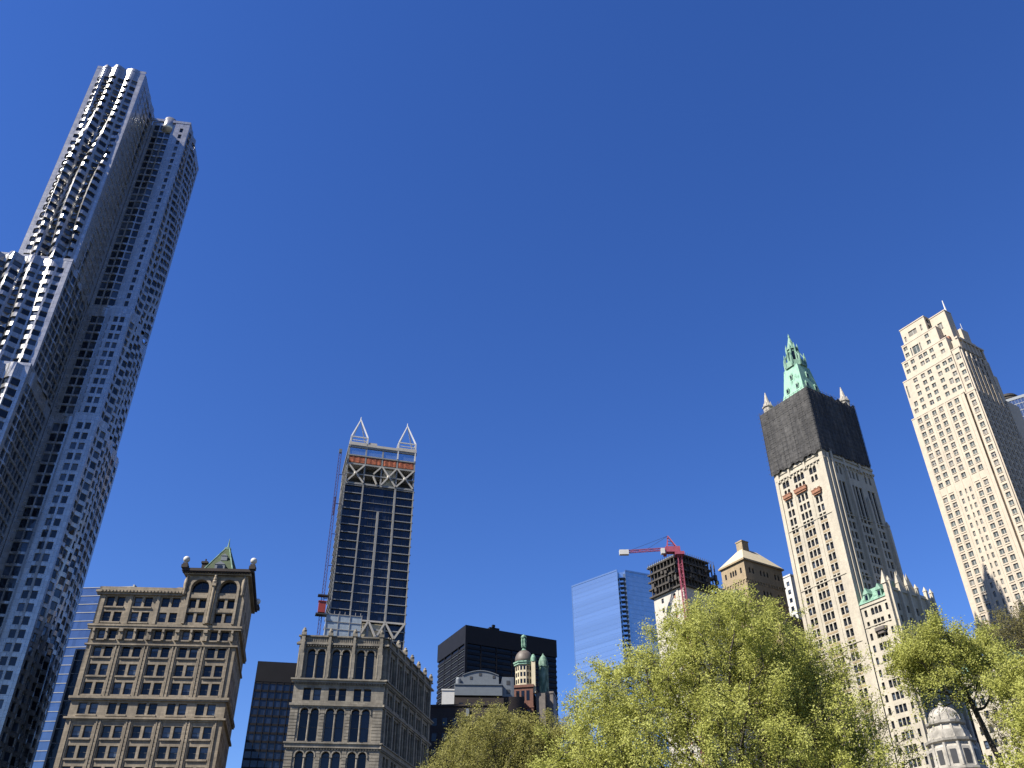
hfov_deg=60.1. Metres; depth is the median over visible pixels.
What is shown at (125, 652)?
window
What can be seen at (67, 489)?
window
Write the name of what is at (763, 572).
window
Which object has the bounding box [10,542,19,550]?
window
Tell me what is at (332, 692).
window
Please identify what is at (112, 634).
window
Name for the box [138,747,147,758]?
window
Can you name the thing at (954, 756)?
window
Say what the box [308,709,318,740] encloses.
window
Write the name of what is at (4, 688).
window
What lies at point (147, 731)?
window
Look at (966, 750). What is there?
window
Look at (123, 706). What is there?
window
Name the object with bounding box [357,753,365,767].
window
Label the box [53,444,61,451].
window
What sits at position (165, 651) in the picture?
window
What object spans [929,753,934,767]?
window
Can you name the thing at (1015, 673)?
tree
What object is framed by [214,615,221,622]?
window
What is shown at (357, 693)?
window
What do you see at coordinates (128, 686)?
window
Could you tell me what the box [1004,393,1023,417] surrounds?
skyscraper
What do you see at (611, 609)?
skyscraper
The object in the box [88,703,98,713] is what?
window
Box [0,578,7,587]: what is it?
window
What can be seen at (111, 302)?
window
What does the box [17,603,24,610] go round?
window
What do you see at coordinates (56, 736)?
office building
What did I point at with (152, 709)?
window
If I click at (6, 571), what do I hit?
window
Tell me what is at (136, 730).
window
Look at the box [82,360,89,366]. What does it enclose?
window
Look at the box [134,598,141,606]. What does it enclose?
window
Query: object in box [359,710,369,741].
window
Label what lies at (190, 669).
window
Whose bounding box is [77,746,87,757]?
window
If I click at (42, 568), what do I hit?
window
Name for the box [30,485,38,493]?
window
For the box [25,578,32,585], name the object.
window
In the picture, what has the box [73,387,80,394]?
window
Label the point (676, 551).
tower crane
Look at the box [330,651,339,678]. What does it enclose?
window
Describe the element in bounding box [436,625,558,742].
skyscraper
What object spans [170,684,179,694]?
window
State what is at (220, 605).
window
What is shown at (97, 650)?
window
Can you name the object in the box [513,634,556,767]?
tower
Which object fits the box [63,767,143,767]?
window
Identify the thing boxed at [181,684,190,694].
window
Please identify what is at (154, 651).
window
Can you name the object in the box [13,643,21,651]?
window
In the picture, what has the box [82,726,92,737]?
window
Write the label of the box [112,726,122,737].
window
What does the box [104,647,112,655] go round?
window
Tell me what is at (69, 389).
window
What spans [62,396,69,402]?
window
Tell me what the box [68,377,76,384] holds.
window
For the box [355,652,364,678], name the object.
window
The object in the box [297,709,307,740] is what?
window
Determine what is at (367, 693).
window
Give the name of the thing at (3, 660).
window
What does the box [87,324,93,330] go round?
window
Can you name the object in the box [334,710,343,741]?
window
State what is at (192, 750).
window
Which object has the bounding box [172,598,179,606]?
window
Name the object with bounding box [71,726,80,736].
window
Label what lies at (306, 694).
window
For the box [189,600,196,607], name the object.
window
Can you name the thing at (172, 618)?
window
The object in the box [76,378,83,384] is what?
window
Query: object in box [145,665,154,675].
window
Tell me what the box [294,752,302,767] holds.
window
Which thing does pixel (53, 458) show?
window
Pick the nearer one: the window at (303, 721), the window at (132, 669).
the window at (303, 721)
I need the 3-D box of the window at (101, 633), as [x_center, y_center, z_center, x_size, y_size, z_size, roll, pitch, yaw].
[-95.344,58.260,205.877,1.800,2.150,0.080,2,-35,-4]
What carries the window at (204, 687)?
in the office building at (158, 679)
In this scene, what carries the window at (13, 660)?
in the skyscraper at (84, 270)
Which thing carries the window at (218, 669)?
in the office building at (158, 679)
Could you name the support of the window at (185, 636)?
in the office building at (158, 679)
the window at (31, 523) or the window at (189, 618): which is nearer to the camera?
the window at (189, 618)
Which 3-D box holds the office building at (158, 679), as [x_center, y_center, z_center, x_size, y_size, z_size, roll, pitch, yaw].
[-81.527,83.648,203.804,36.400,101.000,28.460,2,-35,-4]
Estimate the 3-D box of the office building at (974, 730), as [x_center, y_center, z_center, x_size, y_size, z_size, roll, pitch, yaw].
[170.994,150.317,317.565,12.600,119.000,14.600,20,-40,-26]
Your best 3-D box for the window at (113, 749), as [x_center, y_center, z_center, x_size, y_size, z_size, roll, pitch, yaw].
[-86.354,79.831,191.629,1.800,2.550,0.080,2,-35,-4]
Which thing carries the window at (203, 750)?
in the office building at (158, 679)
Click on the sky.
(576, 248)
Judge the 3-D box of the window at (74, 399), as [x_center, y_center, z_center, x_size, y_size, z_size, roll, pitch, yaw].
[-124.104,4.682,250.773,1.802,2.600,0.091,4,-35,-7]
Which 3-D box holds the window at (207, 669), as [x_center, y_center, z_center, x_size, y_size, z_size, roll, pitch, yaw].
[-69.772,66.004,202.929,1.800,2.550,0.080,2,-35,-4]
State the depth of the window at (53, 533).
225.69 m
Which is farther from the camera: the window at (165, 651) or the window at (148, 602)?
the window at (148, 602)
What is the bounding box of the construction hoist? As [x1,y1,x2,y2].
[315,449,342,634]
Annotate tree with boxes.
[416,697,606,767]
[521,579,905,767]
[752,622,938,767]
[879,603,1022,767]
[969,597,1023,764]
[976,643,1023,767]
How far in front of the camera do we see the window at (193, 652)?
205.14 m
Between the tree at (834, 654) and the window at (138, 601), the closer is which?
the tree at (834, 654)
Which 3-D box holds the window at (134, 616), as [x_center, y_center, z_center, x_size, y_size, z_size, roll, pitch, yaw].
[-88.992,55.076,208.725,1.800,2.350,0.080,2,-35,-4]
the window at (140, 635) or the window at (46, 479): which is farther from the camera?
the window at (46, 479)
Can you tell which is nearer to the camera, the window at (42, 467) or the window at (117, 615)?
the window at (117, 615)
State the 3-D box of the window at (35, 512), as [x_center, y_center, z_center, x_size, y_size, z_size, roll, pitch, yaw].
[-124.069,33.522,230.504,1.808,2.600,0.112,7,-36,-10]
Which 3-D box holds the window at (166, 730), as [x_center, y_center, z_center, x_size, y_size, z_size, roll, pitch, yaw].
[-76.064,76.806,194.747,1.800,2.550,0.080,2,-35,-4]
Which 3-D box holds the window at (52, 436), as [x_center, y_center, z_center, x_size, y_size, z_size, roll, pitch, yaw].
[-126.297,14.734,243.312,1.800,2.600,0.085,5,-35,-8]
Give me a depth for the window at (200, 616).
209.90 m
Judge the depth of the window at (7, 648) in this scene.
208.65 m
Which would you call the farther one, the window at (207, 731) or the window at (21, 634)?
the window at (21, 634)
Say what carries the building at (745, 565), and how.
on the ground
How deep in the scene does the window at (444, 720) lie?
242.48 m
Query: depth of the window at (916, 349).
440.58 m
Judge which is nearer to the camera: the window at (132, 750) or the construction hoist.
the window at (132, 750)
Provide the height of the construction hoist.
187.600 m
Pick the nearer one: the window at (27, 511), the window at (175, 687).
the window at (175, 687)
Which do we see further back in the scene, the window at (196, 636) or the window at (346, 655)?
the window at (196, 636)
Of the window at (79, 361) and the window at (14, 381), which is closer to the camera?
the window at (14, 381)
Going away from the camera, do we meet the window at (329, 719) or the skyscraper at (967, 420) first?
the window at (329, 719)
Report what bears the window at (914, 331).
in the skyscraper at (967, 420)
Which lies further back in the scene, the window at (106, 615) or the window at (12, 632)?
the window at (12, 632)
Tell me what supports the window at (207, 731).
in the office building at (158, 679)
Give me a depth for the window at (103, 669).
201.42 m
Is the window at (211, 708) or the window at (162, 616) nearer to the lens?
the window at (211, 708)
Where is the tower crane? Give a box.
[619,536,707,764]
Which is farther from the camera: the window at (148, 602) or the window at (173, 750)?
the window at (148, 602)
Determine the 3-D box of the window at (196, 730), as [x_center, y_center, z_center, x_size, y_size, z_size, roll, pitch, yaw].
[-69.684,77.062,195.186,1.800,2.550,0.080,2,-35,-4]
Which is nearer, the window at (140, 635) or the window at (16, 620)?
the window at (140, 635)
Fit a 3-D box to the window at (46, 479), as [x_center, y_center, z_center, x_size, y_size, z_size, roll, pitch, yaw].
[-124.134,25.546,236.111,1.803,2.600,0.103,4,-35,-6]
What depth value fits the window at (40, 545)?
223.49 m
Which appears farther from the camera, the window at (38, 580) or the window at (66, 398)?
the window at (66, 398)
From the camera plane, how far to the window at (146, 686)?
199.68 m
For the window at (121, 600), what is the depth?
210.70 m
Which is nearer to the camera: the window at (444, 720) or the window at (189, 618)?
the window at (189, 618)
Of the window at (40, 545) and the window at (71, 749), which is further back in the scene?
the window at (40, 545)
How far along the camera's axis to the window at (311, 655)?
184.67 m
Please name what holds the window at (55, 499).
in the skyscraper at (84, 270)
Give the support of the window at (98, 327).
in the skyscraper at (84, 270)
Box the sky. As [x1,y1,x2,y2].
[0,0,1023,767]
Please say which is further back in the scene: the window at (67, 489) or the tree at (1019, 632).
the window at (67, 489)
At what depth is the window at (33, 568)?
219.81 m
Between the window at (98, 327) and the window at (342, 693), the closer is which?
the window at (342, 693)
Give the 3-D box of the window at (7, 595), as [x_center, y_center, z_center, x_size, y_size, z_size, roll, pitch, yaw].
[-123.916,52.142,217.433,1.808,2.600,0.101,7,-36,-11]
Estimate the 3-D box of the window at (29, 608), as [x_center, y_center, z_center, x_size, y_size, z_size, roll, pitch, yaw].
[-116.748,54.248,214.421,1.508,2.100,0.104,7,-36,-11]
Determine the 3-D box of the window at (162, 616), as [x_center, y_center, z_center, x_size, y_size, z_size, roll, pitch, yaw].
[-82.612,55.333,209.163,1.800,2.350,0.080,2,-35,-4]
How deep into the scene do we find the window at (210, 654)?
205.34 m
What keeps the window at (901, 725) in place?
in the skyscraper at (852, 580)
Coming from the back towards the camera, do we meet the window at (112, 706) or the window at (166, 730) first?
the window at (112, 706)
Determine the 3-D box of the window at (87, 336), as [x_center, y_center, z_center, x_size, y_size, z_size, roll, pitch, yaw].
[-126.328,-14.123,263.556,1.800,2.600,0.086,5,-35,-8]
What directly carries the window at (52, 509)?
in the skyscraper at (84, 270)
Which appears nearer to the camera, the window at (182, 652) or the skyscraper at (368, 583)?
the window at (182, 652)
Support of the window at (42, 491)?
in the skyscraper at (84, 270)
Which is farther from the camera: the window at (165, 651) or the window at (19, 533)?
the window at (19, 533)
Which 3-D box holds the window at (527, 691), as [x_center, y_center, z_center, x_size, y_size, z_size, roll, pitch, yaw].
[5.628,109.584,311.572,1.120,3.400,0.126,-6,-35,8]
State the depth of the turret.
160.81 m
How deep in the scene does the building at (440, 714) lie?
242.69 m
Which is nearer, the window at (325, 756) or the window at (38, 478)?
the window at (325, 756)
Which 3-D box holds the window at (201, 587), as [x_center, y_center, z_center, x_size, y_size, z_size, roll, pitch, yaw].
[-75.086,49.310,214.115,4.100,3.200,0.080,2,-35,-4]
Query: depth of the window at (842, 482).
329.62 m
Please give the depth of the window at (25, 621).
212.61 m
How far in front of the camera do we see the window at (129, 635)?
206.40 m
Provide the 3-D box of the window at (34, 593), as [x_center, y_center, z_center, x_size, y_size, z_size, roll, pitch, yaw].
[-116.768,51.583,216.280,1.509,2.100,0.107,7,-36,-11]
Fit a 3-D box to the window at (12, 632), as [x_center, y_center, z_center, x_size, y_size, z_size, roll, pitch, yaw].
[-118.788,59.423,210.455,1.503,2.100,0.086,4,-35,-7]
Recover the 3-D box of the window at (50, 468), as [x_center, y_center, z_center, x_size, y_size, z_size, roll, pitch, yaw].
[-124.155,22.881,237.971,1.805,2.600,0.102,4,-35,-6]
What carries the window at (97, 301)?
in the skyscraper at (84, 270)
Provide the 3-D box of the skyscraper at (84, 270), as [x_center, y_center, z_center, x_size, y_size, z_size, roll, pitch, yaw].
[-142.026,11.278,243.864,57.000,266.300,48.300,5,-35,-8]
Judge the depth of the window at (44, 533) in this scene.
225.41 m
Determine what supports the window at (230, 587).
in the office building at (158, 679)
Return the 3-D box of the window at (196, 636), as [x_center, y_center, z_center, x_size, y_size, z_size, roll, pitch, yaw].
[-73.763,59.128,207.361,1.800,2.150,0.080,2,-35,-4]
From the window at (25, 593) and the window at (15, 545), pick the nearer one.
the window at (25, 593)
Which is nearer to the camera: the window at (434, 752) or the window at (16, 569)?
the window at (16, 569)
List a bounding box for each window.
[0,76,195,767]
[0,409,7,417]
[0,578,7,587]
[0,604,8,613]
[0,657,7,664]
[0,685,8,693]
[1,398,11,407]
[2,566,11,575]
[2,591,12,600]
[4,643,11,651]
[4,671,12,679]
[6,387,15,396]
[6,554,15,562]
[6,578,16,588]
[8,629,16,637]
[8,657,17,665]
[10,377,19,385]
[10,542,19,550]
[10,566,20,575]
[12,616,20,624]
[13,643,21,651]
[14,530,23,538]
[15,554,24,563]
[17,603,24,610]
[17,630,25,637]
[18,519,27,527]
[19,542,28,551]
[21,590,28,598]
[21,616,29,624]
[22,507,31,515]
[23,531,32,539]
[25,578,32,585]
[26,496,34,504]
[26,603,33,611]
[27,519,35,528]
[29,566,36,572]
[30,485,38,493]
[30,508,39,516]
[30,591,37,598]
[33,553,40,560]
[34,475,42,482]
[34,578,41,585]
[35,497,43,505]
[37,464,46,472]
[37,541,44,548]
[38,486,47,494]
[38,566,45,573]
[41,454,49,461]
[41,530,48,536]
[42,475,50,483]
[42,554,49,561]
[45,443,52,451]
[45,465,54,472]
[45,518,51,524]
[46,542,53,549]
[48,433,56,440]
[48,507,55,513]
[49,454,57,462]
[49,530,56,537]
[51,423,59,430]
[52,496,59,502]
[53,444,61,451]
[53,519,60,525]
[56,434,64,441]
[57,507,64,514]
[58,405,66,412]
[60,424,67,431]
[60,496,67,502]
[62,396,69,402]
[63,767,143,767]
[64,485,70,491]
[65,386,72,393]
[65,746,75,757]
[66,406,74,413]
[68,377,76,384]
[70,396,77,403]
[71,368,79,374]
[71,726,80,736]
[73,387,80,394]
[75,359,82,365]
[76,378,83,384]
[77,703,86,713]
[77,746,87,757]
[78,350,85,356]
[79,369,86,375]
[81,341,88,348]
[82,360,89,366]
[82,682,92,693]
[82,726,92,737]
[84,333,91,339]
[85,351,92,357]
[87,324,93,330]
[87,664,96,674]
[88,342,95,348]
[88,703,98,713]
[90,316,96,322]
[91,333,98,339]
[92,646,101,655]
[94,298,100,304]
[94,325,101,331]
[94,682,103,693]
[96,746,105,757]
[97,316,104,322]
[97,630,104,637]
[99,664,108,674]
[101,299,107,304]
[101,726,110,737]
[102,612,110,620]
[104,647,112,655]
[106,597,114,605]
[107,703,116,713]
[108,299,115,305]
[108,630,116,638]
[108,746,117,757]
[112,683,121,693]
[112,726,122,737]
[113,612,121,620]
[116,597,125,605]
[117,665,125,674]
[118,703,127,713]
[121,647,130,656]
[123,683,132,693]
[125,630,133,638]
[126,747,136,758]
[128,665,136,675]
[130,613,138,621]
[131,727,140,737]
[132,647,140,656]
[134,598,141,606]
[136,631,144,638]
[137,704,145,714]
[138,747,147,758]
[140,613,149,621]
[141,683,150,694]
[143,727,152,737]
[144,598,152,606]
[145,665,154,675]
[148,704,157,714]
[150,648,158,656]
[152,683,161,694]
[154,631,161,638]
[156,665,165,675]
[157,747,166,758]
[158,613,166,621]
[161,598,169,606]
[161,648,169,656]
[161,727,170,738]
[164,631,172,639]
[166,704,175,714]
[168,613,176,621]
[168,747,177,758]
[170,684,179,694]
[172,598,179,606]
[172,727,181,738]
[174,666,183,675]
[177,704,186,714]
[178,648,186,657]
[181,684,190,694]
[182,632,189,639]
[185,666,194,676]
[186,614,193,621]
[187,747,196,758]
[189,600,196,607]
[189,648,197,657]
[191,727,200,738]
[192,582,208,592]
[193,632,200,639]
[195,705,204,714]
[196,614,203,622]
[199,600,206,607]
[199,684,208,695]
[199,747,207,758]
[202,727,211,738]
[203,666,211,676]
[206,649,214,657]
[207,705,215,715]
[210,632,217,640]
[210,684,219,695]
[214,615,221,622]
[214,666,222,676]
[217,600,224,608]
[217,649,225,657]
[220,582,236,593]
[220,632,228,640]
[224,615,231,622]
[227,601,234,608]
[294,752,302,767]
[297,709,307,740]
[303,688,310,699]
[304,752,313,767]
[305,650,314,677]
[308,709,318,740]
[313,689,320,699]
[315,650,325,677]
[320,753,328,767]
[323,709,333,741]
[328,689,335,700]
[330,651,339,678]
[331,753,339,767]
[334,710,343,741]
[338,689,345,700]
[340,651,349,678]
[347,753,355,767]
[349,710,359,741]
[353,690,360,701]
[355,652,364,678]
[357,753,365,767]
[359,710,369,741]
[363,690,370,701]
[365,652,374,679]
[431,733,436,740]
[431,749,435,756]
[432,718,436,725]
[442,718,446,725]
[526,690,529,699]
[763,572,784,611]
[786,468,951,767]
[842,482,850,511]
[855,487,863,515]
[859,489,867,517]
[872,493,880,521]
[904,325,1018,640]
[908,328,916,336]
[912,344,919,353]
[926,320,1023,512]
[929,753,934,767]
[937,750,944,764]
[949,748,958,762]
[963,748,972,761]
[974,748,981,762]
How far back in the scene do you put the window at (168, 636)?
206.95 m
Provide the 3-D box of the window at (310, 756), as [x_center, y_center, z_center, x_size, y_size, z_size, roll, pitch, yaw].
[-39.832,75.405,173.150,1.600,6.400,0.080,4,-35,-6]
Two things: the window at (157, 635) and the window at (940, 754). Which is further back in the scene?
the window at (157, 635)
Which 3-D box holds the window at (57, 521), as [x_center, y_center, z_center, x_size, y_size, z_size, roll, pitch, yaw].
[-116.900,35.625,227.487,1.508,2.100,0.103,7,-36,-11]
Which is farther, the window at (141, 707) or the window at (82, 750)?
the window at (141, 707)
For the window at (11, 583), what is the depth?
219.39 m
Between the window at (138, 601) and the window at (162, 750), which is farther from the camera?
the window at (138, 601)
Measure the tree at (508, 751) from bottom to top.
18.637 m
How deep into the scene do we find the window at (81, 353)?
259.92 m
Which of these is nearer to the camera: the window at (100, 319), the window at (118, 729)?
the window at (118, 729)
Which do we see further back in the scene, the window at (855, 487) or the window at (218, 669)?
the window at (855, 487)
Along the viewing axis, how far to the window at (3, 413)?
221.27 m
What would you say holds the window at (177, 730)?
in the office building at (158, 679)
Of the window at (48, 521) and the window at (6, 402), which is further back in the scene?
the window at (48, 521)
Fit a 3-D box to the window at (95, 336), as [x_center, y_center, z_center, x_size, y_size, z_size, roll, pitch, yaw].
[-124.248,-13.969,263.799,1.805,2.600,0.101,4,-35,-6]
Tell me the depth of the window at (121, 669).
201.66 m
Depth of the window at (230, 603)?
212.27 m
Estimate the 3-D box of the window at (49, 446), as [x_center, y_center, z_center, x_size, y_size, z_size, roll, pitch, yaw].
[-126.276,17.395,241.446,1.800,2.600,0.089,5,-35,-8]
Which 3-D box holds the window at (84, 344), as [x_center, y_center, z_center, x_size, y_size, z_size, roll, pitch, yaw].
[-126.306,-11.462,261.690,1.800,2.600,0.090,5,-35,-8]
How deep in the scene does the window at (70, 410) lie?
249.02 m
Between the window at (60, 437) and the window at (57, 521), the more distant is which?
the window at (60, 437)
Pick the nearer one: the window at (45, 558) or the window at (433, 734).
the window at (45, 558)
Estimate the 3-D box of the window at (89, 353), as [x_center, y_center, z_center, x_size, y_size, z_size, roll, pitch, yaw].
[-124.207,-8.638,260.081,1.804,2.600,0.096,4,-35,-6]
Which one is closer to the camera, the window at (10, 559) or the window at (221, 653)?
the window at (221, 653)
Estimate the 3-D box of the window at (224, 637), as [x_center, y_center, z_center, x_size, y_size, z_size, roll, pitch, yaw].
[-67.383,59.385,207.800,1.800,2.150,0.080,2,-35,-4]
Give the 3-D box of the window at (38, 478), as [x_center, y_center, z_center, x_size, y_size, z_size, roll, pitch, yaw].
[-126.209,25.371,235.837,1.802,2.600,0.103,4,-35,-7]
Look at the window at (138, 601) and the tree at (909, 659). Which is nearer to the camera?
the tree at (909, 659)
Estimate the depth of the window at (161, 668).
202.30 m
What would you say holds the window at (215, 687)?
in the office building at (158, 679)
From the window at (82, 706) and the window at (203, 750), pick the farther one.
the window at (82, 706)
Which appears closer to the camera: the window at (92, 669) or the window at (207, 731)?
the window at (207, 731)
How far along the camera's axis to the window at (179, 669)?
202.50 m
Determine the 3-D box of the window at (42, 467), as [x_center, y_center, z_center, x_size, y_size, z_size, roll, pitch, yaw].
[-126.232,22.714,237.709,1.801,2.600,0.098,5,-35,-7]
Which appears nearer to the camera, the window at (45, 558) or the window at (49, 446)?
the window at (45, 558)
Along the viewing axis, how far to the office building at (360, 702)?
182.67 m
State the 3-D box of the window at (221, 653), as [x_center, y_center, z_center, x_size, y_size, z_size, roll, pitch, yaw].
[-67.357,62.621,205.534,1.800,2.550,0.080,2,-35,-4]
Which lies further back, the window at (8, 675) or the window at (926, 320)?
the window at (926, 320)
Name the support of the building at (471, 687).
on the ground
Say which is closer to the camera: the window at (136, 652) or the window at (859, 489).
the window at (136, 652)
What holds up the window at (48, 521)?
in the skyscraper at (84, 270)
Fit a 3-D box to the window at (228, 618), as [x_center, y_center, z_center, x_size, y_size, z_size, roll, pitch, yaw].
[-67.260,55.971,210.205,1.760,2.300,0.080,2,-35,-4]
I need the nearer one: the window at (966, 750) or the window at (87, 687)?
the window at (966, 750)
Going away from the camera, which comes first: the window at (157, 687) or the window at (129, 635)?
the window at (157, 687)
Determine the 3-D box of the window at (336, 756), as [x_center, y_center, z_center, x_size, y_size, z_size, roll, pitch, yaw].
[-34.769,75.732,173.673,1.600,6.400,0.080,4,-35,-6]
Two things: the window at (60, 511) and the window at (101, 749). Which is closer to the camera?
the window at (101, 749)
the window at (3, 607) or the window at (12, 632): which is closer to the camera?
the window at (12, 632)
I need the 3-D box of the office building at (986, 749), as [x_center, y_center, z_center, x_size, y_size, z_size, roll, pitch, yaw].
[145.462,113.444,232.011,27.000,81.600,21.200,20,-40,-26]
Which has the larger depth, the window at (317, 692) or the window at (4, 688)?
the window at (4, 688)
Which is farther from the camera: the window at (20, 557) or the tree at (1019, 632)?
the window at (20, 557)
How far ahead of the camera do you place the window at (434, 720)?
242.66 m
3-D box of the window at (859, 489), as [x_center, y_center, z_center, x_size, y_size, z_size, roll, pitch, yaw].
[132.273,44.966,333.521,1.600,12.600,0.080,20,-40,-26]
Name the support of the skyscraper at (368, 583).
on the ground
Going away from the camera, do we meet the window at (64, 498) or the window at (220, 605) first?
the window at (220, 605)
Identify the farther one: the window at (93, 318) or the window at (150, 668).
the window at (93, 318)
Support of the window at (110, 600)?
in the office building at (158, 679)
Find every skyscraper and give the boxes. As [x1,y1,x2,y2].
[0,65,198,767]
[32,585,136,767]
[241,661,296,767]
[323,417,416,651]
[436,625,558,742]
[571,569,670,767]
[759,335,974,767]
[899,301,1023,648]
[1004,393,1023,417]
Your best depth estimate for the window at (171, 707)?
197.67 m
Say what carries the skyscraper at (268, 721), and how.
on the ground
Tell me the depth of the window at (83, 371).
256.39 m
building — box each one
[43,649,84,767]
[53,540,260,767]
[283,627,433,767]
[428,703,502,767]
[441,670,523,747]
[647,553,760,767]
[718,540,828,767]
[783,574,801,618]
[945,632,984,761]
[963,649,1023,767]
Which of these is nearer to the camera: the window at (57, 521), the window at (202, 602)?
the window at (202, 602)
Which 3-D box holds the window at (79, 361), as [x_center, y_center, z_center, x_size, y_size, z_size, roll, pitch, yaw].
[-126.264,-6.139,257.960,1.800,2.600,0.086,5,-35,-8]
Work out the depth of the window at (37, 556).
221.65 m
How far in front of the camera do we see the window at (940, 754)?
159.76 m
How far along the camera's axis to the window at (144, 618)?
208.90 m
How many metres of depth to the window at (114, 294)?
252.33 m
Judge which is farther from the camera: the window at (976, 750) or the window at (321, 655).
the window at (321, 655)
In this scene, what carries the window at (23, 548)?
in the skyscraper at (84, 270)
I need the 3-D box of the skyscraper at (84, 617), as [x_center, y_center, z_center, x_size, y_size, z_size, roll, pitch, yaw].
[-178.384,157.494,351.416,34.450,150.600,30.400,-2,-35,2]
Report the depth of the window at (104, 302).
271.47 m
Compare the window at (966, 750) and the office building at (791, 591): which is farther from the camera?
the office building at (791, 591)
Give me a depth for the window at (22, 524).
228.40 m
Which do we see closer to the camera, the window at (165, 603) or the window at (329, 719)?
the window at (329, 719)
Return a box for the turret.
[924,703,988,767]
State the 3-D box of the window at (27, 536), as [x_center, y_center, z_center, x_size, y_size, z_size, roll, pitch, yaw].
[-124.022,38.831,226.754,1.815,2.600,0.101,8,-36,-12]
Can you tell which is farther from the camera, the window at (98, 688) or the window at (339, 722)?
the window at (98, 688)
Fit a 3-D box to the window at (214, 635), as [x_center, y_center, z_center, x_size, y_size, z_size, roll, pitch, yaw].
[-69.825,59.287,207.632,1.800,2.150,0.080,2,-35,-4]
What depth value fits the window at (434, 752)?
237.99 m
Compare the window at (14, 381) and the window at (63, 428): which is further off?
the window at (63, 428)
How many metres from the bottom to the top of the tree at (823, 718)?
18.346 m
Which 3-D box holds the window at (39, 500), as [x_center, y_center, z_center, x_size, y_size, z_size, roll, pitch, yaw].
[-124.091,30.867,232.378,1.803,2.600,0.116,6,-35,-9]
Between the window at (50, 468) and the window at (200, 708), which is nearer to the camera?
the window at (200, 708)
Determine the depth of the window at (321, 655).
184.92 m
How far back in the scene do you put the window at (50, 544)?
223.82 m
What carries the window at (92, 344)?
in the skyscraper at (84, 270)
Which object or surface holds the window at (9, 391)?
in the skyscraper at (84, 270)
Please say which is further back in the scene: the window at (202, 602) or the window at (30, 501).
the window at (30, 501)
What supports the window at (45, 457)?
in the skyscraper at (84, 270)
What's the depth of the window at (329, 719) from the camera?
178.21 m
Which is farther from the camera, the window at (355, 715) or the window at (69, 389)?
the window at (69, 389)
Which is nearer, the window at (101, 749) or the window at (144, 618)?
the window at (101, 749)
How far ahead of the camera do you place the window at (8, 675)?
205.14 m
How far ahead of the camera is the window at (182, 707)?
197.86 m
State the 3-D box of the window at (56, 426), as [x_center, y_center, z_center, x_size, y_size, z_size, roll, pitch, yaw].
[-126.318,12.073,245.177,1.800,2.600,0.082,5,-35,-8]
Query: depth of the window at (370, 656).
185.96 m
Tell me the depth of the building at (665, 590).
306.70 m
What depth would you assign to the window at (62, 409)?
248.72 m
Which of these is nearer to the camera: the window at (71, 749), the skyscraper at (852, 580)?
the window at (71, 749)
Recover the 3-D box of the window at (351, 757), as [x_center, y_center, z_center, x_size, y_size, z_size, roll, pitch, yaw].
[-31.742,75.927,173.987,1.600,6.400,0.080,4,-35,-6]
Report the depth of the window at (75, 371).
256.21 m
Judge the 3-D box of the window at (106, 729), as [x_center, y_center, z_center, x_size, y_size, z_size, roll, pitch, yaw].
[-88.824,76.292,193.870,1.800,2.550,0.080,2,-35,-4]

